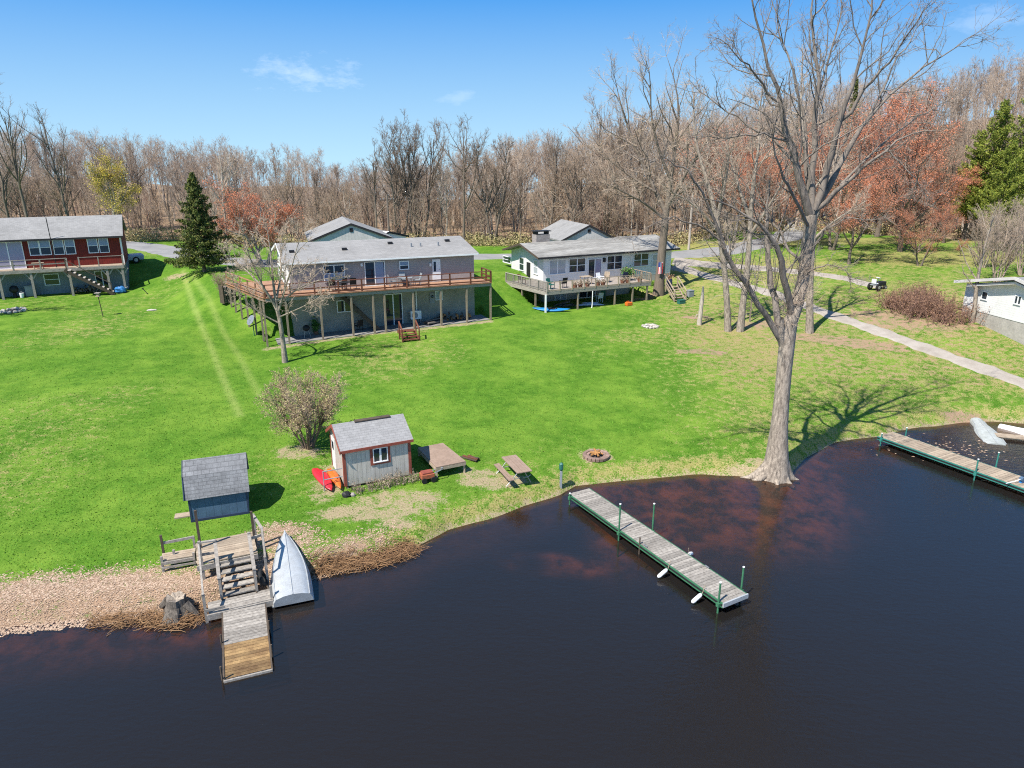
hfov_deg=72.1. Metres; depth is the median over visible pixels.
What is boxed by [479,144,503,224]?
forest tree
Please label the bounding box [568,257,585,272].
window
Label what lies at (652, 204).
forest tree
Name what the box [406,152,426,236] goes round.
forest tree
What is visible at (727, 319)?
bare tree
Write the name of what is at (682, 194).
forest tree
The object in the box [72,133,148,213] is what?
forest tree
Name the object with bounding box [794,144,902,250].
red maple
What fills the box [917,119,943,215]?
forest tree
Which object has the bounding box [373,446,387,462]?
window
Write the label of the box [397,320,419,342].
wooden steps
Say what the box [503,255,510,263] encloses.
window
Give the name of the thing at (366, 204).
forest tree
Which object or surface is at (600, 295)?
patio chair
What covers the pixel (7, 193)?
forest tree
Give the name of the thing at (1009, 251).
bare shrub
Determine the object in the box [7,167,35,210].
forest tree
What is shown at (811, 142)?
forest tree
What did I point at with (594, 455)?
fire pit
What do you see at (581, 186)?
forest tree
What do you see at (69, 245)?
window
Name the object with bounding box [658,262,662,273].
flag
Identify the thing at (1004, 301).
white cottage
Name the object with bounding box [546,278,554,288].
deck chair
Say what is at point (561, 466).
dock pedestal
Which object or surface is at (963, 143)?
forest tree
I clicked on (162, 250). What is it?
road
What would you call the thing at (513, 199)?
forest tree
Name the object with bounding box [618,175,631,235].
forest tree
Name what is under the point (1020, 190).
pine tree
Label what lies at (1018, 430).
rowboat
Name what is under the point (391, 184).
bare tree
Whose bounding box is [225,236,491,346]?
grey house
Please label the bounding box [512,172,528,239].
forest tree
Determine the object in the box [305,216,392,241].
garage
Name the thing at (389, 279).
deck chair
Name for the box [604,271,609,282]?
deck chair
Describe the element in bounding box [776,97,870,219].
forest tree
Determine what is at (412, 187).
forest tree
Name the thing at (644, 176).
forest tree
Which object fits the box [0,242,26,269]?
sliding door
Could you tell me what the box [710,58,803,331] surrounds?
bare tree
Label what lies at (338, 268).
window
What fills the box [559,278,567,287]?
deck chair
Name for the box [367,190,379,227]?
forest tree
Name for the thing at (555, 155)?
bare tree
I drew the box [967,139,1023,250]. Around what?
pine tree
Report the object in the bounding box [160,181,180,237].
forest tree
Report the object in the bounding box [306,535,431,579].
washed up reeds
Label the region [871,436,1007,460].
floating leaves
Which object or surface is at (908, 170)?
forest tree
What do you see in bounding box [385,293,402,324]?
patio door
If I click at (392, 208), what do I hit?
forest tree
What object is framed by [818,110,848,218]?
forest tree
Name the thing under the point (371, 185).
forest tree
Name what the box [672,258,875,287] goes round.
gravel path
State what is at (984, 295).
window
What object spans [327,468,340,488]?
kayak
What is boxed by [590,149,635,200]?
forest tree
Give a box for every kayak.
[312,468,332,489]
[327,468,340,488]
[534,307,568,311]
[575,302,603,305]
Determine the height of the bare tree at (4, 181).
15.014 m
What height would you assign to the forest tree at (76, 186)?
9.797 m
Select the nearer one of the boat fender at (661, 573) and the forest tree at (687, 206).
the boat fender at (661, 573)
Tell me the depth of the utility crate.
67.08 m
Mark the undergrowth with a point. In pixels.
(616, 222)
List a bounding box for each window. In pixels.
[27,241,40,255]
[38,240,51,254]
[43,273,60,285]
[52,240,64,254]
[63,240,76,254]
[86,239,98,252]
[98,238,109,252]
[323,264,344,281]
[336,300,350,312]
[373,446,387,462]
[399,260,408,269]
[435,290,442,299]
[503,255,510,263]
[519,257,523,270]
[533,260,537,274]
[549,259,565,274]
[554,293,566,300]
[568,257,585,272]
[606,255,622,269]
[633,253,648,266]
[651,254,657,266]
[980,291,988,300]
[1013,295,1022,305]
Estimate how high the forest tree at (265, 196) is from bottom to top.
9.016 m
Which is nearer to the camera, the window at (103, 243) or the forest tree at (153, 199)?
the window at (103, 243)
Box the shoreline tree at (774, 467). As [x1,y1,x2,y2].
[612,0,1020,484]
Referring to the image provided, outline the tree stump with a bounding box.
[159,591,200,626]
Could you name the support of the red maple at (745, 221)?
on the ground at (162, 287)
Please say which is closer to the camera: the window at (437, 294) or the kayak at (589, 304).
the window at (437, 294)
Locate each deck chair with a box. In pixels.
[327,279,335,289]
[350,278,356,288]
[387,275,396,286]
[398,272,405,283]
[413,273,421,284]
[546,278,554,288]
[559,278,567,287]
[596,272,603,279]
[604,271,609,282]
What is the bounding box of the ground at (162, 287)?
[0,115,1023,627]
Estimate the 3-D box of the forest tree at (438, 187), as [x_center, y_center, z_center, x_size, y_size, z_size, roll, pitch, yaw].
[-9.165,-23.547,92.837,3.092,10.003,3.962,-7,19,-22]
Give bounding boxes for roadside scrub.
[125,216,985,246]
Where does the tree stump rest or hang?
on the ground at (162, 287)
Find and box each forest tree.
[0,132,30,216]
[0,156,21,215]
[0,160,32,216]
[0,165,20,217]
[0,167,49,216]
[4,147,37,215]
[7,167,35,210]
[19,172,49,214]
[30,130,58,215]
[30,175,48,216]
[33,164,57,216]
[33,165,83,215]
[46,141,87,215]
[52,153,75,214]
[65,162,86,215]
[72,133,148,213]
[73,164,92,214]
[80,170,115,214]
[83,131,111,212]
[90,164,126,214]
[96,134,164,230]
[111,129,139,218]
[115,188,136,233]
[134,151,160,220]
[141,196,162,234]
[149,184,161,229]
[157,166,177,219]
[158,155,186,227]
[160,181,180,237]
[162,150,217,193]
[170,183,186,214]
[175,190,197,219]
[178,155,204,193]
[199,176,221,216]
[207,184,219,230]
[208,188,219,229]
[215,201,229,229]
[226,152,246,196]
[232,169,249,209]
[247,183,258,207]
[254,195,273,223]
[259,174,276,216]
[261,157,316,241]
[262,173,283,232]
[294,173,308,207]
[295,184,306,229]
[297,197,312,236]
[301,169,326,224]
[305,184,348,224]
[306,156,333,223]
[326,182,336,219]
[327,162,347,208]
[328,179,364,214]
[328,180,362,219]
[354,167,376,225]
[356,164,377,226]
[360,164,390,230]
[360,167,384,226]
[362,169,398,230]
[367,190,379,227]
[376,193,386,230]
[382,161,403,219]
[389,198,394,230]
[395,134,422,237]
[395,175,436,236]
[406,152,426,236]
[423,171,458,228]
[426,135,453,233]
[430,164,455,235]
[430,179,438,232]
[431,170,454,235]
[446,160,468,223]
[452,166,462,229]
[458,192,482,239]
[466,133,489,195]
[466,166,492,232]
[467,158,514,235]
[473,186,499,236]
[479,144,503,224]
[482,132,542,239]
[483,153,524,225]
[484,157,506,243]
[498,134,544,218]
[508,141,534,225]
[510,178,517,222]
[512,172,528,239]
[523,169,569,227]
[533,167,571,222]
[536,131,610,221]
[539,183,566,224]
[542,139,558,194]
[547,129,586,220]
[557,161,578,219]
[559,157,599,218]
[563,84,666,232]
[567,117,613,223]
[569,129,610,225]
[569,144,594,221]
[572,150,635,232]
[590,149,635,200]
[593,129,617,233]
[609,164,627,216]
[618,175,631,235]
[620,121,645,232]
[621,167,641,235]
[623,103,686,232]
[623,109,658,235]
[631,161,667,234]
[633,104,733,243]
[635,138,660,216]
[635,156,661,234]
[665,136,681,219]
[672,145,694,232]
[676,178,696,236]
[679,122,705,213]
[684,135,713,227]
[692,117,719,222]
[699,145,734,217]
[729,144,779,226]
[736,86,826,221]
[740,106,783,223]
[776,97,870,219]
[776,101,832,220]
[779,124,798,216]
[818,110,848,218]
[827,95,864,225]
[840,160,857,223]
[872,92,909,230]
[875,97,903,156]
[887,135,940,223]
[890,166,908,231]
[894,132,933,220]
[901,156,957,229]
[912,125,941,227]
[913,113,958,208]
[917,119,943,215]
[919,107,1013,221]
[919,121,989,231]
[936,92,979,170]
[936,127,964,213]
[939,140,970,231]
[954,139,976,229]
[955,149,985,230]
[957,114,997,176]
[986,75,1023,144]
[992,103,1023,152]
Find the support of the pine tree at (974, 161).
on the ground at (162, 287)
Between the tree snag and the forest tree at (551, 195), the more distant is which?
the forest tree at (551, 195)
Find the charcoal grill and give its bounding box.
[303,325,310,337]
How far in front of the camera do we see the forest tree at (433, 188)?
102.54 m
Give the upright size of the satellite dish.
1.743 m
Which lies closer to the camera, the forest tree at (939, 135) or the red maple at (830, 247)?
the red maple at (830, 247)
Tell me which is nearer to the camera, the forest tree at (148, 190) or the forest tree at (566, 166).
the forest tree at (566, 166)
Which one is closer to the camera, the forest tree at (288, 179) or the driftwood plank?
the driftwood plank
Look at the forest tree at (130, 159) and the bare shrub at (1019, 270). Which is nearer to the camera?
the bare shrub at (1019, 270)
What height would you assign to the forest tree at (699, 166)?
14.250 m
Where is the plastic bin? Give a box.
[24,285,33,296]
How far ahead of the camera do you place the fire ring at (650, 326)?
57.77 m
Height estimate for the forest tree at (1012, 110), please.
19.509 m
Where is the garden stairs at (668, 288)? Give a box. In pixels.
[665,276,686,301]
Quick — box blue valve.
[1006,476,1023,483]
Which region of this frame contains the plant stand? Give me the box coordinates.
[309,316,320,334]
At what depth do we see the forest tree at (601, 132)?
100.08 m
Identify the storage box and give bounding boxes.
[677,299,685,303]
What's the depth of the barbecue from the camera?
65.57 m
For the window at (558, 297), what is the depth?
67.70 m
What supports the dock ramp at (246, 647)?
attached to the landing stairs at (216, 551)
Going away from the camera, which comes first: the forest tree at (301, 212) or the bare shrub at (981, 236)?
the bare shrub at (981, 236)
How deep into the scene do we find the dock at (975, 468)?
35.81 m
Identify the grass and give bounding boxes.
[0,288,1023,560]
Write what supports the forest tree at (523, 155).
on the ground at (162, 287)
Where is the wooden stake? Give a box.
[749,299,751,321]
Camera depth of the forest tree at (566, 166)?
99.44 m
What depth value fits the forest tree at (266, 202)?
89.70 m
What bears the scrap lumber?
on the ground at (162, 287)
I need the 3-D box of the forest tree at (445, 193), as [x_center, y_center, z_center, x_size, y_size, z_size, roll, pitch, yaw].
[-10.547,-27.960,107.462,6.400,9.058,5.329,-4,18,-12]
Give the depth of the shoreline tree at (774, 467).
30.59 m
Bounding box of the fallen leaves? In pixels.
[0,516,415,636]
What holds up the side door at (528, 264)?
in the white house at (539, 259)
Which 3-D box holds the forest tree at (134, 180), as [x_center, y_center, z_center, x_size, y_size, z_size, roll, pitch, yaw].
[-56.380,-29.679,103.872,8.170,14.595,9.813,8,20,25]
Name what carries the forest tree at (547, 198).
on the ground at (162, 287)
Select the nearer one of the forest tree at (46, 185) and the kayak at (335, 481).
the kayak at (335, 481)
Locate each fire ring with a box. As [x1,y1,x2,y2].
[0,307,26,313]
[641,323,658,328]
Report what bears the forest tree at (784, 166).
on the ground at (162, 287)
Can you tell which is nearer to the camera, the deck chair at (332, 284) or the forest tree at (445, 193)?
the deck chair at (332, 284)
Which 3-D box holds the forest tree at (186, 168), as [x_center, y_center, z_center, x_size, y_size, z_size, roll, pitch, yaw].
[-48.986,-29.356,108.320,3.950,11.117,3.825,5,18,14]
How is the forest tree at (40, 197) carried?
on the ground at (162, 287)
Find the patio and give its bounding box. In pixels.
[275,315,489,344]
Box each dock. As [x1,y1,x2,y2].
[568,488,748,613]
[877,427,1023,492]
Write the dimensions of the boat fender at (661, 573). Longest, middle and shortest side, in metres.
0.758 x 0.319 x 0.150 m
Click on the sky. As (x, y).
(308, 75)
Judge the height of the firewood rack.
1.500 m
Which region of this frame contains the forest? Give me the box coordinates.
[0,41,1023,224]
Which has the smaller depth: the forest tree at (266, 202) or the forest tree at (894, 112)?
the forest tree at (266, 202)
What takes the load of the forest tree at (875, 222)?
on the ground at (162, 287)
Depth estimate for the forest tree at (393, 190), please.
99.63 m
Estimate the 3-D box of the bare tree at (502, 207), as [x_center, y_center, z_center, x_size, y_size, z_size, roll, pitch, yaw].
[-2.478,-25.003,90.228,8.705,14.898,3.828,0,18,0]
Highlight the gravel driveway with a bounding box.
[670,264,1023,388]
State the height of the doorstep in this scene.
0.090 m
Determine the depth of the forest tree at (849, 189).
102.36 m
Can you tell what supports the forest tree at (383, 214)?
on the ground at (162, 287)
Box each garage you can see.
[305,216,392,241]
[538,219,613,240]
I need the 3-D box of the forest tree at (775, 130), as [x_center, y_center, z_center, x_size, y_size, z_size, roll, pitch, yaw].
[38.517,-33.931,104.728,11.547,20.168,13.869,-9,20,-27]
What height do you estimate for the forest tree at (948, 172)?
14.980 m
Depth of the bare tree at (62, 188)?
87.57 m
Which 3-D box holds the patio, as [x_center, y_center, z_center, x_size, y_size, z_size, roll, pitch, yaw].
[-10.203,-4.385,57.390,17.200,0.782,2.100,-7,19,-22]
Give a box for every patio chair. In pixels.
[354,320,362,329]
[596,293,603,301]
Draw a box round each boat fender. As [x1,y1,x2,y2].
[657,561,670,577]
[691,586,704,602]
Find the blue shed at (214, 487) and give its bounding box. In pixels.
[181,452,249,522]
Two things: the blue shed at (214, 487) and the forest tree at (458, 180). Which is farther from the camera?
the forest tree at (458, 180)
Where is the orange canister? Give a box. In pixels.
[625,301,632,305]
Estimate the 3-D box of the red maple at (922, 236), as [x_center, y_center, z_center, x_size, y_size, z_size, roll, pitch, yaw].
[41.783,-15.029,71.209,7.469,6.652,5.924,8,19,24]
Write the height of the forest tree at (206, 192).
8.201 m
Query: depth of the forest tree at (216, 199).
105.66 m
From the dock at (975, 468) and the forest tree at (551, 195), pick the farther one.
the forest tree at (551, 195)
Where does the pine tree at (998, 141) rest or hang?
on the ground at (162, 287)
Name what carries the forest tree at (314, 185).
on the ground at (162, 287)
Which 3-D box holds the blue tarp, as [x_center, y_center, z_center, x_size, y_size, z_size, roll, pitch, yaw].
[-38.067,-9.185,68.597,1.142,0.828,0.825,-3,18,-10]
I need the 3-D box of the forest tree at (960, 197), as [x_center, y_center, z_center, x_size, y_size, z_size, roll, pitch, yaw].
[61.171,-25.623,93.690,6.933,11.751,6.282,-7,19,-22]
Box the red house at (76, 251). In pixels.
[0,215,129,299]
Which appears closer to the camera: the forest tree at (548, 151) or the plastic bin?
the plastic bin
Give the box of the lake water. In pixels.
[0,422,1023,767]
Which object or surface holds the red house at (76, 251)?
on the ground at (162, 287)
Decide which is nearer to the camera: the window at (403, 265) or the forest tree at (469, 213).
the window at (403, 265)
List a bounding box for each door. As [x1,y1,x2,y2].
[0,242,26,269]
[94,270,108,289]
[330,434,336,470]
[364,261,385,285]
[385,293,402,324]
[432,259,440,281]
[526,262,529,277]
[579,291,595,298]
[587,258,601,278]
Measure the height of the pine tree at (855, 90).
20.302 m
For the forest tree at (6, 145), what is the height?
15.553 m
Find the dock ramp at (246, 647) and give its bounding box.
[219,604,273,682]
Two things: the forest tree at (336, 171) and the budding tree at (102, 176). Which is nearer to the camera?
the budding tree at (102, 176)
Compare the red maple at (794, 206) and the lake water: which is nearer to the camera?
the lake water
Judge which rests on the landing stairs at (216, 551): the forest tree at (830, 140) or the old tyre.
the old tyre
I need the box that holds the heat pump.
[410,291,421,323]
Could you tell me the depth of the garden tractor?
62.84 m
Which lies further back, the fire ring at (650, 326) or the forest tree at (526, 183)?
the forest tree at (526, 183)
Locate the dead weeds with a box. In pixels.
[347,466,419,494]
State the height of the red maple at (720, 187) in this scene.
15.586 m
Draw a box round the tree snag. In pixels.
[695,286,703,324]
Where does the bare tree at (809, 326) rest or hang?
on the ground at (162, 287)
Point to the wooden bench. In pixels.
(172, 556)
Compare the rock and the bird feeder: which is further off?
the bird feeder
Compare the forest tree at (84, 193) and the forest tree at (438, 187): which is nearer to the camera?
the forest tree at (438, 187)
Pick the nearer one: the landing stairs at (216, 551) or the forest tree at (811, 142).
the landing stairs at (216, 551)
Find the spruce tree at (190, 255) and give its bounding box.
[163,171,240,271]
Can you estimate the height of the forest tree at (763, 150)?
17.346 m
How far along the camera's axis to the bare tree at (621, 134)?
89.79 m
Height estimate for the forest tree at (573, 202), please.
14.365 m
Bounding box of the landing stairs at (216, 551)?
[194,510,273,622]
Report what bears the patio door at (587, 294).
in the white house at (539, 259)
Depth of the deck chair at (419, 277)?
57.14 m
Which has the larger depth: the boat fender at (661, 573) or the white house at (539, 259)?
the white house at (539, 259)
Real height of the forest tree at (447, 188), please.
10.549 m
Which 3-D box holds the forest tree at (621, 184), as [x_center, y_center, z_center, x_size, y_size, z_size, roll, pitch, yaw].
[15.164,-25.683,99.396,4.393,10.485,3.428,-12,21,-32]
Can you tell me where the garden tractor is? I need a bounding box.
[867,277,886,290]
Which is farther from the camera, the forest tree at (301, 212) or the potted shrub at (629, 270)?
the forest tree at (301, 212)
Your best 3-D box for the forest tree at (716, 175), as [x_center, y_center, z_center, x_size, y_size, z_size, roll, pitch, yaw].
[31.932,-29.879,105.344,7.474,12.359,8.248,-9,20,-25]
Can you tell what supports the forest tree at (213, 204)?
on the ground at (162, 287)
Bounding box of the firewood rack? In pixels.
[218,285,236,303]
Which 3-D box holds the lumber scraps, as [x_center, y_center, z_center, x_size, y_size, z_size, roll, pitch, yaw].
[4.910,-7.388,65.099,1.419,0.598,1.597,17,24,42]
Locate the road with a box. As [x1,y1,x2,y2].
[126,205,824,266]
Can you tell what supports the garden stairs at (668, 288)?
on the ground at (162, 287)
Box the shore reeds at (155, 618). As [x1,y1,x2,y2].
[83,594,219,635]
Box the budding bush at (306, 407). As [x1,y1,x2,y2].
[253,366,350,449]
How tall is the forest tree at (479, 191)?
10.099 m
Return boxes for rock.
[342,491,350,497]
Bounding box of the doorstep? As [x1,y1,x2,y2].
[174,512,189,518]
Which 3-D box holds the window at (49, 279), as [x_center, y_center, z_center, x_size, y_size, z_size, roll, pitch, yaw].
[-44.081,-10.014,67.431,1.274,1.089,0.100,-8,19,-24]
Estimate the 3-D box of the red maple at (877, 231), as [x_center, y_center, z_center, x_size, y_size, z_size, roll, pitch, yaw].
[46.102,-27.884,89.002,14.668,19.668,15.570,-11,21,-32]
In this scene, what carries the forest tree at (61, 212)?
on the ground at (162, 287)
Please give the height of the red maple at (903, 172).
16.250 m
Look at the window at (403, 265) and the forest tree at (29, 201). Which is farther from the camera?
the forest tree at (29, 201)
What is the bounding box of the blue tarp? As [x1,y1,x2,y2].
[115,286,126,292]
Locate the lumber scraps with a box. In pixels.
[554,300,574,306]
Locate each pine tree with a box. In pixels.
[829,78,859,201]
[948,130,991,238]
[957,98,1022,240]
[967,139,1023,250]
[974,98,1023,244]
[1009,163,1023,220]
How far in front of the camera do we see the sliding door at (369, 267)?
56.62 m
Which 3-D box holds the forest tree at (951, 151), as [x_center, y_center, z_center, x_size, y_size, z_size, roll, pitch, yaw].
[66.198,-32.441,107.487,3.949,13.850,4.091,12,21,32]
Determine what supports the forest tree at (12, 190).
on the ground at (162, 287)
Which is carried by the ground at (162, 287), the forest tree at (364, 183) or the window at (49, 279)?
the forest tree at (364, 183)
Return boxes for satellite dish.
[246,315,254,335]
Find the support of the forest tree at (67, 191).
on the ground at (162, 287)
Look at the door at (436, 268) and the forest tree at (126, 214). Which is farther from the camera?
the forest tree at (126, 214)
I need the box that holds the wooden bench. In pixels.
[159,535,196,571]
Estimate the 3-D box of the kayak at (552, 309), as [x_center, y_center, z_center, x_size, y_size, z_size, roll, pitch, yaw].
[3.495,-6.633,62.784,3.400,0.322,0.750,2,26,8]
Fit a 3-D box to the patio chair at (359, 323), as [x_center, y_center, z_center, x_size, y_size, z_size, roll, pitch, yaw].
[-12.316,-4.739,56.663,0.520,0.950,0.650,-16,23,-40]
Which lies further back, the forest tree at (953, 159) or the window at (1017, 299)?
the forest tree at (953, 159)
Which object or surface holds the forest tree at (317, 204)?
on the ground at (162, 287)
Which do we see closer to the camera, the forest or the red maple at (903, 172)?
the red maple at (903, 172)
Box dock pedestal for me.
[559,462,562,488]
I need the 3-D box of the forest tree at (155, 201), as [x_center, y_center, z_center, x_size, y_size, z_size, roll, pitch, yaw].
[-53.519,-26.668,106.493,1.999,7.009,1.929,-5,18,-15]
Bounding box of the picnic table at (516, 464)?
[494,455,531,486]
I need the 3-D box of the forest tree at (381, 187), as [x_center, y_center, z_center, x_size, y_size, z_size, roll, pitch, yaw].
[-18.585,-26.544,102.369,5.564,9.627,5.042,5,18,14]
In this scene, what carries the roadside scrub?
on the ground at (162, 287)
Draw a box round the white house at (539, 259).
[502,230,679,312]
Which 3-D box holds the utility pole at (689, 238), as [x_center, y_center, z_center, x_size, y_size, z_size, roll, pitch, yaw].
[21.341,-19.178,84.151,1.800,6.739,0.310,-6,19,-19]
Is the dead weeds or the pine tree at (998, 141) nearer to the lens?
the dead weeds
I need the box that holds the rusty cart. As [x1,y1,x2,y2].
[418,467,442,483]
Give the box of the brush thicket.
[870,276,989,329]
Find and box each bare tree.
[0,72,36,216]
[0,101,76,215]
[0,133,23,217]
[203,142,253,243]
[214,208,349,362]
[356,138,400,227]
[373,118,432,233]
[379,109,450,236]
[432,112,489,239]
[459,129,526,243]
[539,128,576,224]
[585,18,754,295]
[586,115,633,234]
[652,69,763,331]
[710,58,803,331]
[759,33,885,333]
[947,200,1008,322]
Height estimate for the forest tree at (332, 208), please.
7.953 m
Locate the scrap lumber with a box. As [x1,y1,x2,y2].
[460,455,479,460]
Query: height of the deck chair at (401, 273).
0.950 m
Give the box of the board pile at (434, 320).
[423,317,446,324]
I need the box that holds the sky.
[0,0,1023,200]
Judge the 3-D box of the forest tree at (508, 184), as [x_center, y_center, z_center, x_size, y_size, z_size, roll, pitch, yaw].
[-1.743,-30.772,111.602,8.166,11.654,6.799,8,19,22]
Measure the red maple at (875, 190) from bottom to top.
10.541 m
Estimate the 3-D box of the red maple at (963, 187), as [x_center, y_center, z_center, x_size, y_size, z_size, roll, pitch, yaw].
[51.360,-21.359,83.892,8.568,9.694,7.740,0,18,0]
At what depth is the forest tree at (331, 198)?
95.88 m
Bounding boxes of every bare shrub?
[210,272,232,289]
[968,202,1010,267]
[977,196,1023,281]
[999,194,1023,275]
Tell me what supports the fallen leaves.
on the ground at (162, 287)
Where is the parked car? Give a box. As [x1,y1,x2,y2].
[128,253,143,262]
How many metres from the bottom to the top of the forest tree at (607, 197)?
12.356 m
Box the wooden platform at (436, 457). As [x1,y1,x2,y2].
[418,443,465,477]
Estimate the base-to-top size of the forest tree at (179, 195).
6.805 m
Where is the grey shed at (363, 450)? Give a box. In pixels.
[322,414,413,490]
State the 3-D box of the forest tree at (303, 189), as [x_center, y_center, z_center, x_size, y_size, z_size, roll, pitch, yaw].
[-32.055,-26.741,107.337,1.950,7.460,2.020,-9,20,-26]
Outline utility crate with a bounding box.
[687,289,694,296]
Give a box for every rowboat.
[270,530,313,607]
[970,417,1005,445]
[998,424,1023,434]
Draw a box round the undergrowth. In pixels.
[0,140,1023,242]
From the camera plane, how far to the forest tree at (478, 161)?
107.97 m
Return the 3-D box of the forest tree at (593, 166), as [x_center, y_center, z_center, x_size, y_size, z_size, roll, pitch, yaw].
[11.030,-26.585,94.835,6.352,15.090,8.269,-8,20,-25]
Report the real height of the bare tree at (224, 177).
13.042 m
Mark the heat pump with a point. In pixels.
(418, 314)
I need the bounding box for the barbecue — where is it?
[9,285,18,297]
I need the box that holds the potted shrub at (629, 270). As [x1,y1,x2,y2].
[620,264,635,278]
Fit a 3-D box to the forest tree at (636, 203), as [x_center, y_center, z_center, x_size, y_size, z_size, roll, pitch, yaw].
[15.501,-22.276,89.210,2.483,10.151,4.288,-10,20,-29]
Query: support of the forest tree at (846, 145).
on the ground at (162, 287)
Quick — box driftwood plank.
[995,433,1023,439]
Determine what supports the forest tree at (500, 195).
on the ground at (162, 287)
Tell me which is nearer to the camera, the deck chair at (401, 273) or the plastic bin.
the deck chair at (401, 273)
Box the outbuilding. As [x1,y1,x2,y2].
[383,231,408,237]
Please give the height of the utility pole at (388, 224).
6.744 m
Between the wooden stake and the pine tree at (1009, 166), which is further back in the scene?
the pine tree at (1009, 166)
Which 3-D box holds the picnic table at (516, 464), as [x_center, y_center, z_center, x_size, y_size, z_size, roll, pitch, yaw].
[0.047,4.131,33.307,1.273,0.748,2.000,-7,19,-21]
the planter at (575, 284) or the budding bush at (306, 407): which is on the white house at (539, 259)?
the planter at (575, 284)
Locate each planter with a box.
[573,281,579,287]
[619,277,625,282]
[664,272,674,288]
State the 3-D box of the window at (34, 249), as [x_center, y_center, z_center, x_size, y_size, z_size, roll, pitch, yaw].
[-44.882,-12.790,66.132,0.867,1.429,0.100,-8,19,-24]
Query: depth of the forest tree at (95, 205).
99.36 m
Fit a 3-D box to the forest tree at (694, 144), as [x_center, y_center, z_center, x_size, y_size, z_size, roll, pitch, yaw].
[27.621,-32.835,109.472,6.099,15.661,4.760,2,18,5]
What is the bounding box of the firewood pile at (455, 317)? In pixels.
[439,311,471,320]
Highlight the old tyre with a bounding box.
[258,570,267,586]
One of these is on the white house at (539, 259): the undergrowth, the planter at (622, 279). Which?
the planter at (622, 279)
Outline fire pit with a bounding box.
[582,448,609,461]
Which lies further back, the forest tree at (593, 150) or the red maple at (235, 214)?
the forest tree at (593, 150)
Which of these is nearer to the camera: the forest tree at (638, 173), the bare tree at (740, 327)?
the bare tree at (740, 327)
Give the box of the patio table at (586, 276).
[580,275,592,283]
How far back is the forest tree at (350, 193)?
91.61 m
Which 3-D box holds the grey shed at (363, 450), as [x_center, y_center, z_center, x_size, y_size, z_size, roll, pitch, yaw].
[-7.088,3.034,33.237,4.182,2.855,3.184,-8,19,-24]
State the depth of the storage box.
65.08 m
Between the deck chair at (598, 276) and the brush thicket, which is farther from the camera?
the deck chair at (598, 276)
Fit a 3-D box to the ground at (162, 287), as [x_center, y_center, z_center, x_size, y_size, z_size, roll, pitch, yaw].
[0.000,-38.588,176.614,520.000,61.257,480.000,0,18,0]
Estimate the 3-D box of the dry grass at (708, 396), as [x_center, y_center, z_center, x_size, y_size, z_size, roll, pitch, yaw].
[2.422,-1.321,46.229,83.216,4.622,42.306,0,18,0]
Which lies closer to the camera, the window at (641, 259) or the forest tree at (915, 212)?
the window at (641, 259)
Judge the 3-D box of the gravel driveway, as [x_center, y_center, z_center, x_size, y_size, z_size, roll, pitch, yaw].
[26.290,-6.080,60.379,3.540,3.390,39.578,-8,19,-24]
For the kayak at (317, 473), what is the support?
on the ground at (162, 287)
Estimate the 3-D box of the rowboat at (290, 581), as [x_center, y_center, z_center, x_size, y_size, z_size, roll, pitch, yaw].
[-8.375,6.764,26.406,1.439,0.562,3.988,-6,27,-20]
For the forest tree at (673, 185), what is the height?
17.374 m
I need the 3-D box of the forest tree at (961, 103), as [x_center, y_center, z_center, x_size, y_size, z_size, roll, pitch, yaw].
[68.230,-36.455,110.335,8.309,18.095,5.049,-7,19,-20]
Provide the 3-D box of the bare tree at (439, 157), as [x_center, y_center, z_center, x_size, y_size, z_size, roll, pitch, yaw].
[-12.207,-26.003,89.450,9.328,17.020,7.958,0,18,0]
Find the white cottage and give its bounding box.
[954,277,1023,344]
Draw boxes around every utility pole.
[379,194,394,230]
[687,194,698,249]
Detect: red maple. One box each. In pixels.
[202,176,303,264]
[673,119,780,240]
[714,150,788,236]
[732,152,836,248]
[760,119,875,212]
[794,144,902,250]
[817,165,918,263]
[832,77,954,236]
[837,104,972,251]
[887,202,967,265]
[898,164,986,242]
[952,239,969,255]
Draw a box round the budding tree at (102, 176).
[83,145,141,214]
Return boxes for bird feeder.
[94,292,103,316]
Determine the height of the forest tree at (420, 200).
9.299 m
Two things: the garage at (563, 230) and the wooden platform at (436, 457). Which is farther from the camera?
the garage at (563, 230)
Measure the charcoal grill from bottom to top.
0.994 m
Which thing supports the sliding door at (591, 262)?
in the white house at (539, 259)
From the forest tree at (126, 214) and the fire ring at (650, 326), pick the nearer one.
the fire ring at (650, 326)
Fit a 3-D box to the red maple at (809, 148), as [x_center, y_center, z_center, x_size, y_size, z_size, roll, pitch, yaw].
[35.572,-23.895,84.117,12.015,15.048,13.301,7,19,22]
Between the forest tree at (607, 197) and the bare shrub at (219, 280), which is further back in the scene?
the forest tree at (607, 197)
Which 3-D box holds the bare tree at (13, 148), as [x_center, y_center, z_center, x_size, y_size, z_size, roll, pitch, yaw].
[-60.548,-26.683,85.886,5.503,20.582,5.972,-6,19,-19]
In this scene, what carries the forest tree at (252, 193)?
on the ground at (162, 287)
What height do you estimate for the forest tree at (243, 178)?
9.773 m
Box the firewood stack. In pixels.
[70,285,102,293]
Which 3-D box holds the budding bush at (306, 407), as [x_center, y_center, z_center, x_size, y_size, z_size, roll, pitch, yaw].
[-10.335,1.449,35.416,4.635,4.735,4.390,10,20,28]

